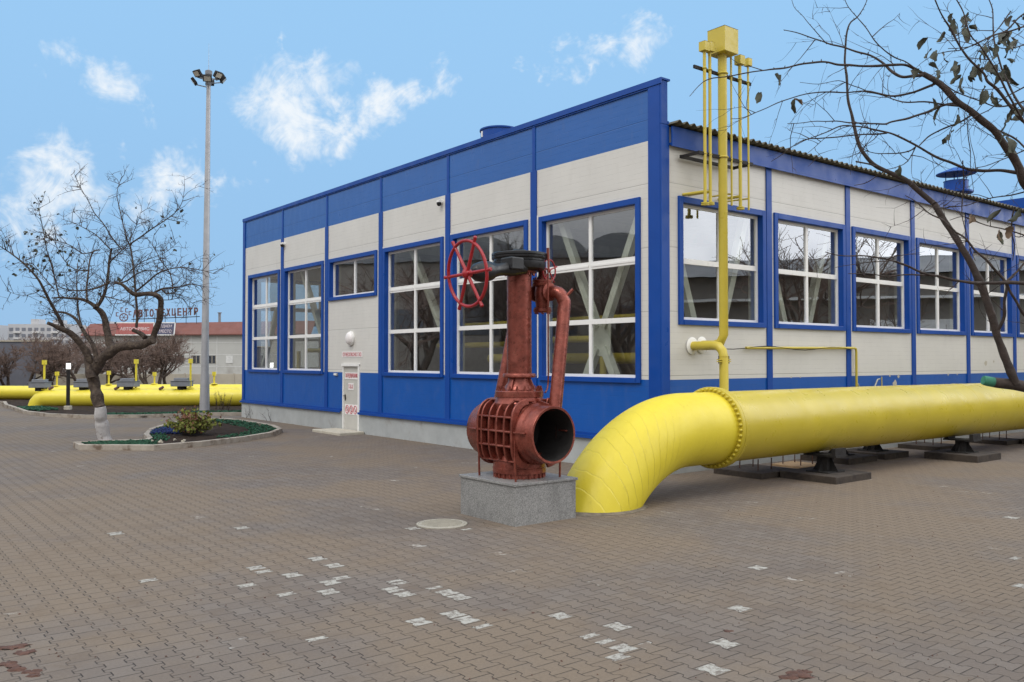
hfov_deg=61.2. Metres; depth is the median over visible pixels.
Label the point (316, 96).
sky
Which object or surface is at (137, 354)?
bare tree
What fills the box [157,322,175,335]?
navy banner
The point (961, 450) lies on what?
support pad
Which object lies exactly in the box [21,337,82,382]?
bare tree
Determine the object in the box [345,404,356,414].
prohibition sign
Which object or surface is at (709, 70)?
thin vent pipe
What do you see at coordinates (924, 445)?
support pad
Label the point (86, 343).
bare tree
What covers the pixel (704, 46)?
thin vent pipe
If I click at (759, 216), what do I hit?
window
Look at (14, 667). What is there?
mud clod
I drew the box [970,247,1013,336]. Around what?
window
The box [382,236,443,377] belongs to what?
window
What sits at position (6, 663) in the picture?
mud clod
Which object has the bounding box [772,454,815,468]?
support pad
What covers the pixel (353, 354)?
hazard sign
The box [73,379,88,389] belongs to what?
valve box
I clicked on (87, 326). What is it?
apartment block
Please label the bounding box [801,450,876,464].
support pad
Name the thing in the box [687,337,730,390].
gas outlet pipe
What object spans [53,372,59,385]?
short vent post
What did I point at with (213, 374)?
short vent post
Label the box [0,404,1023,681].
paved yard
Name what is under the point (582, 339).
indoor pipe
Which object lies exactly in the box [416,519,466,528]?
manhole cover
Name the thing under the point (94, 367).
apple tree
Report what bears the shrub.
on the flower bed at (163, 437)
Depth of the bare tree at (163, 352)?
59.80 m
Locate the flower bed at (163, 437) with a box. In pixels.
[73,418,281,450]
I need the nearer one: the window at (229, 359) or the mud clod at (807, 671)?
the mud clod at (807, 671)
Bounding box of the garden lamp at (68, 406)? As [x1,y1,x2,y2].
[64,363,71,409]
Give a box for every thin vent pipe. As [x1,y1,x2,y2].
[682,40,709,205]
[689,41,714,205]
[712,57,732,205]
[728,54,744,209]
[728,57,751,209]
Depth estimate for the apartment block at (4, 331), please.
425.53 m
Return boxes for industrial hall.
[240,77,1023,474]
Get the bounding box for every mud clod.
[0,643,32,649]
[0,661,17,665]
[6,663,26,671]
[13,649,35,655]
[21,669,42,673]
[25,674,41,677]
[778,675,798,678]
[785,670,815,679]
[797,669,812,672]
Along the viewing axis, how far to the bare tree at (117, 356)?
51.78 m
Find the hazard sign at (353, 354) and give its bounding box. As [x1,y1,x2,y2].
[342,351,361,356]
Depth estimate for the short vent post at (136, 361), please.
38.34 m
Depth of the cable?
17.95 m
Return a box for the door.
[341,364,359,430]
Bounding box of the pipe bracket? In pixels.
[679,64,752,169]
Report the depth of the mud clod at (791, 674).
5.73 m
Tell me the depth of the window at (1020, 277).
25.61 m
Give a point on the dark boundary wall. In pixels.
(17, 378)
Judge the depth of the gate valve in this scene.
11.47 m
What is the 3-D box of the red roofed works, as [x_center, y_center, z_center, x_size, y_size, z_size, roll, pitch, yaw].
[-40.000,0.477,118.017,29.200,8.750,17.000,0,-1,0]
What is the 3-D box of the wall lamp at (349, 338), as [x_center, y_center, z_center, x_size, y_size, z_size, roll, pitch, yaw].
[-4.732,-0.077,25.127,0.152,0.430,0.430,1,-2,-38]
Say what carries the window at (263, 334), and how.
in the industrial hall
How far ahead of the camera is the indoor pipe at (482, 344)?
23.42 m
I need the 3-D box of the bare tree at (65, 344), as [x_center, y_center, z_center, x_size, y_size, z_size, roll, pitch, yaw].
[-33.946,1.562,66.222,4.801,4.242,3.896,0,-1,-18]
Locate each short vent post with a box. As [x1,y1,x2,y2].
[41,360,47,389]
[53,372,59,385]
[105,371,111,384]
[132,359,139,388]
[151,372,157,383]
[187,359,193,388]
[211,372,216,383]
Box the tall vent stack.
[697,25,737,352]
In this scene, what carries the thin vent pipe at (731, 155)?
attached to the industrial hall
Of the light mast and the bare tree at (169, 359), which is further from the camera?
the bare tree at (169, 359)
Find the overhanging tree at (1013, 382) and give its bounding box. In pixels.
[690,0,1023,391]
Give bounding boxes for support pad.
[714,458,792,479]
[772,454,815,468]
[780,448,870,484]
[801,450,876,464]
[846,445,908,459]
[898,438,954,450]
[924,433,1000,462]
[968,431,1021,444]
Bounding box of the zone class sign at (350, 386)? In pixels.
[348,383,353,389]
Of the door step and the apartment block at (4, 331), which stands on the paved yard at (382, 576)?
the door step
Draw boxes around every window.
[193,356,199,363]
[209,355,215,363]
[226,356,232,362]
[247,269,279,372]
[283,261,323,373]
[307,281,320,368]
[328,250,377,300]
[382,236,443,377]
[450,220,527,378]
[538,197,640,382]
[678,196,766,327]
[773,212,846,330]
[851,226,911,332]
[916,238,966,334]
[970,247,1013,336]
[1016,255,1023,337]
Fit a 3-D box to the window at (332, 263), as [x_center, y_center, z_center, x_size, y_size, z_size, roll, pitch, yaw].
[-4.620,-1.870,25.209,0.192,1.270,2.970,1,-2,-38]
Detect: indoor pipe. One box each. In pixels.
[307,348,320,352]
[436,341,504,348]
[465,313,634,325]
[487,353,634,363]
[552,335,606,373]
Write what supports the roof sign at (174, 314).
on the red roofed works
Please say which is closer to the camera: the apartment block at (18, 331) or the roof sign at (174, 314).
the roof sign at (174, 314)
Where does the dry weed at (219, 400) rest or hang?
on the long planting bed at (23, 407)
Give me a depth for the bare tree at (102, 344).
63.36 m
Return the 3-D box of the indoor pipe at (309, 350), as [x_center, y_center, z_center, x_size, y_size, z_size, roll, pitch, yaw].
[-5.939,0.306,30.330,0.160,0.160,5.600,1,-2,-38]
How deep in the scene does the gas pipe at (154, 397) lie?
37.97 m
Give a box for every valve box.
[28,379,51,390]
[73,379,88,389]
[116,378,139,389]
[170,378,193,389]
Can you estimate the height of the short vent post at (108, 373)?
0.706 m
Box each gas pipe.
[0,384,241,399]
[28,389,241,405]
[567,383,1023,515]
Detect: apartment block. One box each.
[0,325,7,339]
[8,319,85,363]
[81,321,113,363]
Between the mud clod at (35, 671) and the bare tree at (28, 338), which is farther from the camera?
the bare tree at (28, 338)
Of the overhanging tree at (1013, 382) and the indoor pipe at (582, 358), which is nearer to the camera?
the overhanging tree at (1013, 382)
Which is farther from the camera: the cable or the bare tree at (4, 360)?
the bare tree at (4, 360)
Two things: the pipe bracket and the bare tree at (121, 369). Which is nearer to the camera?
the pipe bracket
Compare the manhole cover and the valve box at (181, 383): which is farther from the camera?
the valve box at (181, 383)
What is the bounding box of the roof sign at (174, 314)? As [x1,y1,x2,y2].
[114,307,199,323]
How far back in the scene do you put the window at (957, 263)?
22.93 m
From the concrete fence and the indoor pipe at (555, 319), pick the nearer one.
the indoor pipe at (555, 319)
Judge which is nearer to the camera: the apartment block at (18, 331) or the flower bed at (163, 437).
the flower bed at (163, 437)
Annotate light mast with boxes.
[191,69,225,409]
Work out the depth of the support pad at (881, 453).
18.67 m
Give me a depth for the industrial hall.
21.36 m
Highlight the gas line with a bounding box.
[745,346,857,386]
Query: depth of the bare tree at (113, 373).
53.30 m
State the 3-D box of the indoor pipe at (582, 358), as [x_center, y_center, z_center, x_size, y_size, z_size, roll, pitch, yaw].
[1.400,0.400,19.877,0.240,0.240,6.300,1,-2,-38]
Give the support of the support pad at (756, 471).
on the paved yard at (382, 576)
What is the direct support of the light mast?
on the long planting bed at (23, 407)
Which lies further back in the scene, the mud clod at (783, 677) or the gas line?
the gas line
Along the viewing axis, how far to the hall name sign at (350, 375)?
25.15 m
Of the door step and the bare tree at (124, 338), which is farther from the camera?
the bare tree at (124, 338)
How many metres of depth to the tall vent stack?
16.06 m
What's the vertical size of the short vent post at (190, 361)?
1.322 m
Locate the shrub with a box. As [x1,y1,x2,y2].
[161,405,223,434]
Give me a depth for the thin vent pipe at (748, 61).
16.62 m
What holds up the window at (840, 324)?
in the industrial hall
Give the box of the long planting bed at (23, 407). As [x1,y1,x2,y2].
[0,399,241,417]
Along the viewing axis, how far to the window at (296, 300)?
28.28 m
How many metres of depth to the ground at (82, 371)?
169.61 m
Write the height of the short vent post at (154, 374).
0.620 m
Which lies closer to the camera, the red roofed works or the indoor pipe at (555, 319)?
the indoor pipe at (555, 319)
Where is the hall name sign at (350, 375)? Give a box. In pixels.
[345,372,357,379]
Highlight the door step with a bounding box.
[312,428,363,435]
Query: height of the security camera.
0.170 m
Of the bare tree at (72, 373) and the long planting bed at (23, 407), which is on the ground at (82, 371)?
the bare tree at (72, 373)
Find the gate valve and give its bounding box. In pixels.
[444,236,574,481]
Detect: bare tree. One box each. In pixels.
[0,334,42,339]
[0,344,30,385]
[10,328,83,384]
[18,338,83,373]
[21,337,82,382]
[30,336,88,380]
[59,336,100,373]
[72,334,145,373]
[81,336,125,372]
[81,336,143,383]
[83,351,146,377]
[98,333,149,380]
[120,334,160,373]
[125,333,197,383]
[140,333,191,373]
[142,330,189,383]
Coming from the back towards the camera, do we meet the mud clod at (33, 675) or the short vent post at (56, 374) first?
the short vent post at (56, 374)
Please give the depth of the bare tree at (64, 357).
53.95 m
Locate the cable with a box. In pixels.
[726,346,847,349]
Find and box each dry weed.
[211,393,224,408]
[220,395,231,410]
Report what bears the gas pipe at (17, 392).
on the long planting bed at (23, 407)
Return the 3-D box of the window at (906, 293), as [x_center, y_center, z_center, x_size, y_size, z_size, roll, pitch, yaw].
[8.772,-1.405,20.617,2.650,2.400,0.192,1,-2,-38]
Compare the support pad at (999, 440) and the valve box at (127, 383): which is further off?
the valve box at (127, 383)
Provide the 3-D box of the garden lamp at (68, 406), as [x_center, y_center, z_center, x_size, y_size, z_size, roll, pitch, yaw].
[-18.156,1.884,35.408,0.240,2.005,0.240,0,-1,0]
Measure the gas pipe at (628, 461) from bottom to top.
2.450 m
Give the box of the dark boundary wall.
[0,340,51,385]
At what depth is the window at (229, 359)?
109.94 m
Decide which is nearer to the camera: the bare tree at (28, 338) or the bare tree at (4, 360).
the bare tree at (4, 360)
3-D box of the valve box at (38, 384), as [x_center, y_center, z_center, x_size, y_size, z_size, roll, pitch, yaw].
[-20.922,1.960,38.367,0.780,0.520,0.660,0,-1,0]
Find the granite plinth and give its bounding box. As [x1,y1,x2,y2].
[459,471,577,526]
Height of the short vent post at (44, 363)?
1.324 m
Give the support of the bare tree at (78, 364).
on the ground at (82, 371)
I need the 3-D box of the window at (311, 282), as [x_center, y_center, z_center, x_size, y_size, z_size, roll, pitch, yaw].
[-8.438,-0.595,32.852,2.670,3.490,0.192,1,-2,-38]
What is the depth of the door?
25.19 m
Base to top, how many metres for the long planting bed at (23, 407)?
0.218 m
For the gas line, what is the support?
attached to the industrial hall
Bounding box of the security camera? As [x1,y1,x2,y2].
[437,199,442,205]
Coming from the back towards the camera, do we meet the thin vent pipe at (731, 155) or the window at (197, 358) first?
the window at (197, 358)
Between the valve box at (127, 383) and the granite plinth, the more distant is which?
the valve box at (127, 383)
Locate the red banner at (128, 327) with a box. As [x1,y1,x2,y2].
[115,322,154,335]
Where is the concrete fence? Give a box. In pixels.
[36,373,241,385]
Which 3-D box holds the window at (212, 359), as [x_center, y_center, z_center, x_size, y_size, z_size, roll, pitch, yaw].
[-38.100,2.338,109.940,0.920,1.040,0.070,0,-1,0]
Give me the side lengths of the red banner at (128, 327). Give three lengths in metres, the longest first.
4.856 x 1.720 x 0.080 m
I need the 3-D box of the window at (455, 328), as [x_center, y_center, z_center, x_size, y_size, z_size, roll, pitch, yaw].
[-0.531,-0.873,19.995,0.192,3.490,2.967,1,-2,-38]
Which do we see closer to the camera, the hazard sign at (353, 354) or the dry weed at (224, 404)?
the hazard sign at (353, 354)
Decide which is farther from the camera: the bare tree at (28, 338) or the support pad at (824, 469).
the bare tree at (28, 338)
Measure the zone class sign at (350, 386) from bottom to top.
0.200 m
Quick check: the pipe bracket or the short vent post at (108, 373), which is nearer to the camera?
the pipe bracket
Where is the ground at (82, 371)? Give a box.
[63,364,84,373]
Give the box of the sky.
[0,0,1023,333]
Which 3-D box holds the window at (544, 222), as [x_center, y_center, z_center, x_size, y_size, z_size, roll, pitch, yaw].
[1.537,-0.930,17.370,0.192,3.490,2.941,1,-2,-38]
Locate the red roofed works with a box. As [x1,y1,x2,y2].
[81,312,317,373]
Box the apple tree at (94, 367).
[0,160,234,439]
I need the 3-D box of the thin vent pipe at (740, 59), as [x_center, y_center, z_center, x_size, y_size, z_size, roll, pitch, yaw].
[4.205,-3.967,16.649,0.150,2.962,0.591,1,-2,-38]
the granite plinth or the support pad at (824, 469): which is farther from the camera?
the support pad at (824, 469)
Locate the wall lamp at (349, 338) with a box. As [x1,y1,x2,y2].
[345,331,354,345]

